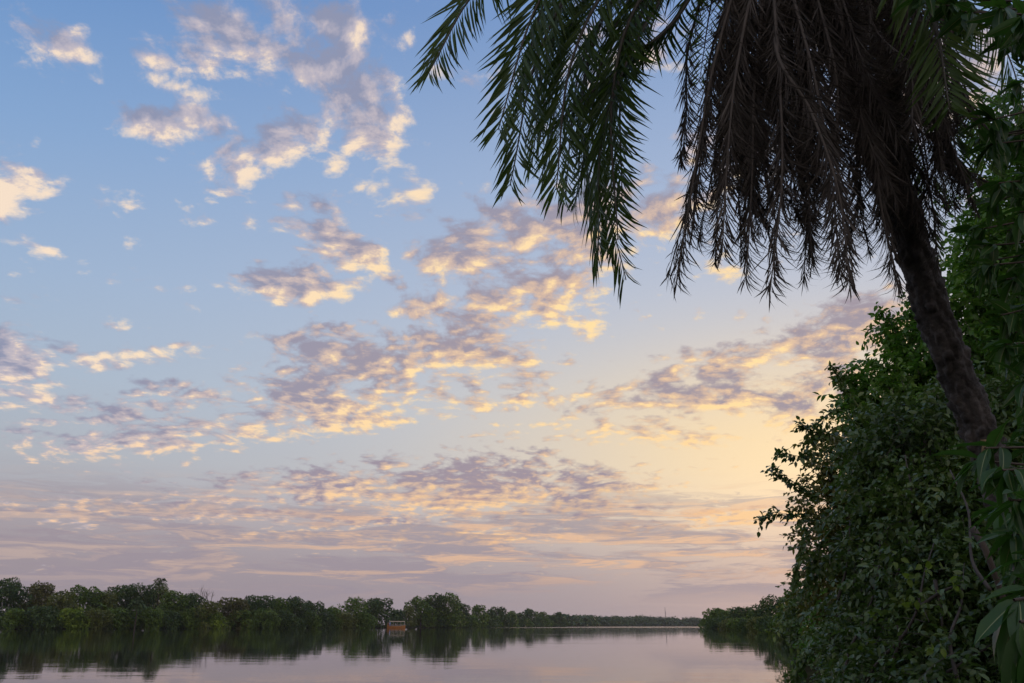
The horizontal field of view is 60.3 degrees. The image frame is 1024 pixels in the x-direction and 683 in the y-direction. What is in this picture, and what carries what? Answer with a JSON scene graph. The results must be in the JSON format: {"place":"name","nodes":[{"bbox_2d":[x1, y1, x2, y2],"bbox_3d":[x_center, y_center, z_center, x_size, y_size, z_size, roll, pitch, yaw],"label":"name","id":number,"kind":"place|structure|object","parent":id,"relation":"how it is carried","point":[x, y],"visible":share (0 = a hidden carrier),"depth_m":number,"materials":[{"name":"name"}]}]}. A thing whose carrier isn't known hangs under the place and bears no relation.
{"place":"outdoors","nodes":[
{"label":"outdoors","id":0,"kind":"place"},
{"bbox_2d":[0,626,806,682],"bbox_3d":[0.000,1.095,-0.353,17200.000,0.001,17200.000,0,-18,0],"label":"water","id":1,"kind":"structure","parent":0,"point":[647,654],"depth_m":35.64,"materials":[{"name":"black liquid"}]},
{"bbox_2d":[387,621,404,627],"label":"river boat","id":2,"kind":"object","parent":1,"relation":"on","point":[394,625],"visible":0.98,"depth_m":410.34,"materials":[{"name":"orange paint"}]},
{"bbox_2d":[1,624,842,682],"bbox_3d":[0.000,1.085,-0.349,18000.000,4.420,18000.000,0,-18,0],"label":"ground","id":3,"kind":"structure","parent":0,"point":[809,672],"depth_m":25.15,"materials":[{"name":"soil"}]},
{"bbox_2d":[0,577,33,626],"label":"broadleaf tree","id":4,"kind":"object","parent":3,"relation":"on","point":[11,593],"visible":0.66,"depth_m":307.39,"materials":[{"name":"green plant"}]},
{"bbox_2d":[0,608,33,628],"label":"waterside shrub","id":5,"kind":"object","parent":3,"relation":"on","point":[11,619],"visible":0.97,"depth_m":292.30,"materials":[{"name":"green plant"}]},
{"bbox_2d":[14,580,54,611],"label":"broadleaf tree","id":6,"kind":"object","parent":3,"relation":"on","point":[42,593],"visible":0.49,"depth_m":315.39,"materials":[{"name":"green plant"}]},
{"bbox_2d":[20,605,66,628],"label":"waterside shrub","id":7,"kind":"object","parent":3,"relation":"on","point":[41,616],"visible":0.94,"depth_m":295.24,"materials":[{"name":"green plant"}]},
{"bbox_2d":[36,589,78,628],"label":"broadleaf tree","id":8,"kind":"object","parent":3,"relation":"on","point":[61,602],"visible":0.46,"depth_m":307.46,"materials":[{"name":"green plant"}]},
{"bbox_2d":[50,607,91,628],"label":"waterside shrub","id":9,"kind":"object","parent":3,"relation":"on","point":[76,616],"visible":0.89,"depth_m":301.71,"materials":[{"name":"green plant"}]},
{"bbox_2d":[62,584,108,626],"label":"broadleaf tree","id":10,"kind":"object","parent":3,"relation":"on","point":[84,595],"visible":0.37,"depth_m":319.85,"materials":[{"name":"green plant"}]},
{"bbox_2d":[78,608,114,628],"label":"waterside shrub","id":11,"kind":"object","parent":3,"relation":"on","point":[99,617],"visible":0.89,"depth_m":307.84,"materials":[{"name":"green plant"}]},
{"bbox_2d":[85,590,122,625],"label":"broadleaf tree","id":12,"kind":"object","parent":3,"relation":"on","point":[110,601],"visible":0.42,"depth_m":324.42,"materials":[{"name":"green plant"}]},
{"bbox_2d":[97,607,136,628],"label":"waterside shrub","id":13,"kind":"object","parent":3,"relation":"on","point":[122,617],"visible":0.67,"depth_m":316.83,"materials":[{"name":"green plant"}]},
{"bbox_2d":[103,584,137,624],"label":"broadleaf tree","id":14,"kind":"object","parent":3,"relation":"on","point":[123,597],"visible":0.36,"depth_m":333.29,"materials":[{"name":"green plant"}]},
{"bbox_2d":[127,600,147,628],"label":"palm tree","id":15,"kind":"object","parent":3,"relation":"on","point":[137,604],"visible":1,"depth_m":317.05,"materials":[{"name":"green plant"}]},
{"bbox_2d":[121,583,160,626],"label":"broadleaf tree","id":16,"kind":"object","parent":3,"relation":"on","point":[149,592],"visible":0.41,"depth_m":337.35,"materials":[{"name":"green plant"}]},
{"bbox_2d":[129,606,166,628],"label":"waterside shrub","id":17,"kind":"object","parent":3,"relation":"on","point":[147,619],"visible":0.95,"depth_m":320.43,"materials":[{"name":"green plant"}]},
{"bbox_2d":[142,586,168,609],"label":"broadleaf tree","id":18,"kind":"object","parent":3,"relation":"on","point":[162,591],"visible":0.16,"depth_m":346.65,"materials":[{"name":"green plant"}]},
{"bbox_2d":[150,578,168,605],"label":"palm tree","id":19,"kind":"object","parent":3,"relation":"on","point":[161,583],"visible":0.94,"depth_m":342.88,"materials":[{"name":"green plant"}]},
{"bbox_2d":[156,610,182,628],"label":"waterside shrub","id":20,"kind":"object","parent":3,"relation":"on","point":[170,622],"visible":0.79,"depth_m":325.01,"materials":[{"name":"green plant"}]},
{"bbox_2d":[156,590,189,627],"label":"broadleaf tree","id":21,"kind":"object","parent":3,"relation":"on","point":[168,603],"visible":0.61,"depth_m":333.63,"materials":[{"name":"green plant"}]},
{"bbox_2d":[164,593,207,628],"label":"broadleaf tree","id":22,"kind":"object","parent":3,"relation":"on","point":[193,602],"visible":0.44,"depth_m":336.83,"materials":[{"name":"green plant"}]},
{"bbox_2d":[175,607,208,628],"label":"waterside shrub","id":23,"kind":"object","parent":3,"relation":"on","point":[185,619],"visible":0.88,"depth_m":331.12,"materials":[{"name":"green plant"}]},
{"bbox_2d":[193,585,223,611],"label":"bare tree","id":24,"kind":"object","parent":3,"relation":"on","point":[206,595],"visible":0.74,"depth_m":345.14,"materials":[{"name":"grey plant"}]},
{"bbox_2d":[191,600,230,628],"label":"broadleaf tree","id":25,"kind":"object","parent":3,"relation":"on","point":[212,607],"visible":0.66,"depth_m":333.58,"materials":[{"name":"green plant"}]},
{"bbox_2d":[199,613,228,628],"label":"waterside shrub","id":26,"kind":"object","parent":3,"relation":"on","point":[216,622],"visible":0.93,"depth_m":334.24,"materials":[{"name":"green plant"}]},
{"bbox_2d":[217,597,259,628],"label":"broadleaf tree","id":27,"kind":"object","parent":3,"relation":"on","point":[229,607],"visible":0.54,"depth_m":347.13,"materials":[{"name":"green plant"}]},
{"bbox_2d":[224,609,258,628],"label":"waterside shrub","id":28,"kind":"object","parent":3,"relation":"on","point":[246,620],"visible":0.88,"depth_m":344.58,"materials":[{"name":"green plant"}]},
{"bbox_2d":[233,595,282,628],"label":"broadleaf tree","id":29,"kind":"object","parent":3,"relation":"on","point":[257,603],"visible":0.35,"depth_m":358.14,"materials":[{"name":"green plant"}]},
{"bbox_2d":[250,607,281,628],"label":"waterside shrub","id":30,"kind":"object","parent":3,"relation":"on","point":[262,614],"visible":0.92,"depth_m":350.92,"materials":[{"name":"green plant"}]},
{"bbox_2d":[263,597,295,628],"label":"broadleaf tree","id":31,"kind":"object","parent":3,"relation":"on","point":[279,605],"visible":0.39,"depth_m":365.95,"materials":[{"name":"green plant"}]},
{"bbox_2d":[276,610,300,628],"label":"waterside shrub","id":32,"kind":"object","parent":3,"relation":"on","point":[286,615],"visible":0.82,"depth_m":362.00,"materials":[{"name":"green plant"}]},
{"bbox_2d":[278,595,316,628],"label":"broadleaf tree","id":33,"kind":"object","parent":3,"relation":"on","point":[296,604],"visible":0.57,"depth_m":373.06,"materials":[{"name":"green plant"}]},
{"bbox_2d":[297,611,321,627],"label":"waterside shrub","id":34,"kind":"object","parent":3,"relation":"on","point":[315,623],"visible":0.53,"depth_m":375.91,"materials":[{"name":"green plant"}]},
{"bbox_2d":[304,600,334,627],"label":"broadleaf tree","id":35,"kind":"object","parent":3,"relation":"on","point":[320,610],"visible":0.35,"depth_m":384.68,"materials":[{"name":"green plant"}]},
{"bbox_2d":[314,615,335,627],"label":"waterside shrub","id":36,"kind":"object","parent":3,"relation":"on","point":[327,623],"visible":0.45,"depth_m":384.27,"materials":[{"name":"green plant"}]},
{"bbox_2d":[323,606,343,627],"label":"broadleaf tree","id":37,"kind":"object","parent":3,"relation":"on","point":[334,610],"visible":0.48,"depth_m":397.06,"materials":[{"name":"green plant"}]},
{"bbox_2d":[329,611,359,627],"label":"waterside shrub","id":38,"kind":"object","parent":3,"relation":"on","point":[347,620],"visible":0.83,"depth_m":398.68,"materials":[{"name":"green plant"}]},
{"bbox_2d":[337,596,379,627],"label":"broadleaf tree","id":39,"kind":"object","parent":3,"relation":"on","point":[357,606],"visible":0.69,"depth_m":409.11,"materials":[{"name":"green plant"}]},
{"bbox_2d":[355,613,375,627],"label":"waterside shrub","id":40,"kind":"object","parent":3,"relation":"on","point":[366,622],"visible":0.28,"depth_m":411.54,"materials":[{"name":"green plant"}]},
{"bbox_2d":[366,597,401,627],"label":"broadleaf tree","id":41,"kind":"object","parent":3,"relation":"on","point":[376,606],"visible":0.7,"depth_m":425.26,"materials":[{"name":"green plant"}]},
{"bbox_2d":[388,609,406,625],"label":"broadleaf tree","id":42,"kind":"object","parent":3,"relation":"on","point":[401,615],"visible":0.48,"depth_m":435.57,"materials":[{"name":"green plant"}]},
{"bbox_2d":[402,605,417,626],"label":"broadleaf tree","id":43,"kind":"object","parent":3,"relation":"on","point":[408,613],"visible":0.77,"depth_m":447.93,"materials":[{"name":"green plant"}]},
{"bbox_2d":[404,595,438,626],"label":"broadleaf tree","id":44,"kind":"object","parent":3,"relation":"on","point":[418,604],"visible":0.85,"depth_m":461.54,"materials":[{"name":"green plant"}]},
{"bbox_2d":[419,592,449,627],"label":"broadleaf tree","id":45,"kind":"object","parent":3,"relation":"on","point":[440,597],"visible":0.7,"depth_m":468.38,"materials":[{"name":"green plant"}]},
{"bbox_2d":[434,592,468,627],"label":"broadleaf tree","id":46,"kind":"object","parent":3,"relation":"on","point":[452,601],"visible":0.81,"depth_m":471.36,"materials":[{"name":"green plant"}]},
{"bbox_2d":[450,603,472,627],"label":"broadleaf tree","id":47,"kind":"object","parent":3,"relation":"on","point":[465,612],"visible":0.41,"depth_m":495.60,"materials":[{"name":"green plant"}]},
{"bbox_2d":[462,614,473,627],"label":"waterside shrub","id":48,"kind":"object","parent":3,"relation":"on","point":[471,618],"visible":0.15,"depth_m":504.83,"materials":[{"name":"green plant"}]},
{"bbox_2d":[470,615,481,627],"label":"waterside shrub","id":49,"kind":"object","parent":3,"relation":"on","point":[475,622],"visible":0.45,"depth_m":528.98,"materials":[{"name":"green plant"}]},
{"bbox_2d":[470,604,491,627],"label":"distant tree","id":50,"kind":"object","parent":3,"relation":"on","point":[477,610],"visible":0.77,"depth_m":541.15,"materials":[{"name":"green plant"}]},
{"bbox_2d":[486,609,498,626],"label":"distant tree","id":51,"kind":"object","parent":3,"relation":"on","point":[490,612],"visible":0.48,"depth_m":580.19,"materials":[{"name":"green plant"}]},
{"bbox_2d":[490,606,512,626],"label":"distant tree","id":52,"kind":"object","parent":3,"relation":"on","point":[501,612],"visible":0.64,"depth_m":616.78,"materials":[{"name":"green plant"}]},
{"bbox_2d":[506,617,515,626],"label":"waterside shrub","id":53,"kind":"object","parent":3,"relation":"on","point":[512,623],"visible":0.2,"depth_m":646.05,"materials":[{"name":"green plant"}]},
{"bbox_2d":[507,611,519,626],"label":"distant tree","id":54,"kind":"object","parent":3,"relation":"on","point":[513,615],"visible":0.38,"depth_m":663.81,"materials":[{"name":"green plant"}]},
{"bbox_2d":[516,617,525,626],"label":"waterside shrub","id":55,"kind":"object","parent":3,"relation":"on","point":[521,623],"visible":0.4,"depth_m":686.90,"materials":[{"name":"green plant"}]},
{"bbox_2d":[517,612,527,625],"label":"distant tree","id":56,"kind":"object","parent":3,"relation":"on","point":[520,615],"visible":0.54,"depth_m":692.98,"materials":[{"name":"green plant"}]},
{"bbox_2d":[520,608,540,626],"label":"distant tree","id":57,"kind":"object","parent":3,"relation":"on","point":[531,613],"visible":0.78,"depth_m":730.76,"materials":[{"name":"green plant"}]},
{"bbox_2d":[534,617,545,626],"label":"waterside shrub","id":58,"kind":"object","parent":3,"relation":"on","point":[539,619],"visible":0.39,"depth_m":768.16,"materials":[{"name":"green plant"}]},
{"bbox_2d":[534,611,551,626],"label":"distant tree","id":59,"kind":"object","parent":3,"relation":"on","point":[543,615],"visible":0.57,"depth_m":787.23,"materials":[{"name":"green plant"}]},
{"bbox_2d":[547,615,558,626],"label":"distant tree","id":60,"kind":"object","parent":3,"relation":"on","point":[554,619],"visible":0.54,"depth_m":825.40,"materials":[{"name":"green plant"}]},
{"bbox_2d":[553,612,567,626],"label":"distant tree","id":61,"kind":"object","parent":3,"relation":"on","point":[560,615],"visible":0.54,"depth_m":864.25,"materials":[{"name":"green plant"}]},
{"bbox_2d":[559,614,703,625],"bbox_3d":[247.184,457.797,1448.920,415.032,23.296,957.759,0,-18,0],"label":"wood","id":62,"kind":"object","parent":3,"relation":"on","point":[592,620],"visible":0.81,"depth_m":1478.31,"materials":[{"name":"green plant"}]},
{"bbox_2d":[697,617,710,628],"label":"waterside shrub","id":63,"kind":"object","parent":3,"relation":"on","point":[703,622],"visible":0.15,"depth_m":356.91,"materials":[{"name":"green plant"}]},
{"bbox_2d":[406,0,1023,583],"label":"palm tree","id":64,"kind":"object","parent":3,"relation":"on","point":[874,124],"visible":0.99,"depth_m":5.10,"materials":[{"name":"green plant"}]},
{"bbox_2d":[703,616,726,628],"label":"waterside shrub","id":65,"kind":"object","parent":3,"relation":"on","point":[714,622],"visible":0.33,"depth_m":327.34,"materials":[{"name":"green plant"}]},
{"bbox_2d":[702,608,730,627],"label":"broadleaf tree","id":66,"kind":"object","parent":3,"relation":"on","point":[718,612],"visible":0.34,"depth_m":353.84,"materials":[{"name":"green plant"}]},
{"bbox_2d":[717,618,735,628],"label":"waterside shrub","id":67,"kind":"object","parent":3,"relation":"on","point":[722,624],"visible":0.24,"depth_m":290.14,"materials":[{"name":"green plant"}]},
{"bbox_2d":[725,617,747,629],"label":"waterside shrub","id":68,"kind":"object","parent":3,"relation":"on","point":[734,625],"visible":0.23,"depth_m":251.48,"materials":[{"name":"green plant"}]},
{"bbox_2d":[726,606,750,618],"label":"broadleaf tree","id":69,"kind":"object","parent":3,"relation":"on","point":[737,612],"visible":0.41,"depth_m":314.32,"materials":[{"name":"green plant"}]},
{"bbox_2d":[747,603,772,619],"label":"broadleaf tree","id":70,"kind":"object","parent":3,"relation":"on","point":[758,611],"visible":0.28,"depth_m":214.62,"materials":[{"name":"green plant"}]},
{"bbox_2d":[761,614,775,633],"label":"waterside shrub","id":71,"kind":"object","parent":3,"relation":"on","point":[767,621],"visible":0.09,"depth_m":133.40,"materials":[{"name":"green plant"}]},
{"bbox_2d":[753,594,784,631],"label":"broadleaf tree","id":72,"kind":"object","parent":3,"relation":"on","point":[769,607],"visible":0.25,"depth_m":143.64,"materials":[{"name":"green plant"}]},
{"bbox_2d":[773,613,801,639],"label":"waterside shrub","id":73,"kind":"object","parent":3,"relation":"on","point":[783,635],"visible":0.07,"depth_m":73.81,"materials":[{"name":"green plant"}]},
{"bbox_2d":[777,590,804,614],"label":"broadleaf tree","id":74,"kind":"object","parent":3,"relation":"on","point":[784,602],"visible":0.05,"depth_m":100.98,"materials":[{"name":"green plant"}]},
{"bbox_2d":[770,567,826,651],"bbox_3d":[14.203,13.041,42.464,3.218,4.512,5.004,-16,-23,40],"label":"riverside bush","id":75,"kind":"object","parent":3,"relation":"on","point":[789,619],"visible":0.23,"depth_m":41.90,"materials":[{"name":"green plant"}]},
{"bbox_2d":[791,581,832,666],"bbox_3d":[9.677,8.236,25.640,3.167,3.750,5.311,-4,-18,13],"label":"riverside bush","id":76,"kind":"object","parent":3,"relation":"on","point":[805,626],"visible":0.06,"depth_m":26.02,"materials":[{"name":"green plant"}]},
{"bbox_2d":[776,414,862,648],"bbox_3d":[8.425,5.071,22.477,3.408,7.030,3.096,0,-18,0],"label":"broadleaf tree","id":77,"kind":"object","parent":3,"relation":"on","point":[811,511],"visible":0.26,"depth_m":22.60,"materials":[{"name":"green plant"}]},
{"bbox_2d":[809,612,883,682],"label":"riverside shrub","id":78,"kind":"object","parent":3,"relation":"on","point":[819,667],"visible":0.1,"depth_m":15.60,"materials":[{"name":"green plant"}]},
{"bbox_2d":[753,360,1023,682],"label":"riverside bush","id":79,"kind":"object","parent":3,"relation":"on","point":[914,592],"visible":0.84,"depth_m":11.02,"materials":[{"name":"green plant"}]},
{"bbox_2d":[799,311,977,678],"bbox_3d":[10.213,2.954,19.047,8.678,10.546,5.288,0,-18,0],"label":"broadleaf tree","id":80,"kind":"object","parent":3,"relation":"on","point":[833,538],"depth_m":18.77,"materials":[{"name":"green plant"}]},
{"bbox_2d":[813,69,1023,516],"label":"broadleaf tree","id":81,"kind":"object","parent":3,"relation":"on","point":[917,364],"visible":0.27,"depth_m":15.41,"materials":[{"name":"green plant"}]},
{"bbox_2d":[889,0,1023,682],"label":"mango tree","id":82,"kind":"object","parent":3,"relation":"on","point":[1003,619],"visible":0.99,"depth_m":4.09,"materials":[{"name":"green plant"}]},
{"bbox_2d":[0,0,1023,623],"label":"sky","id":83,"kind":"structure","parent":0,"point":[271,324],"materials":[{"name":"blue"}]}
]}

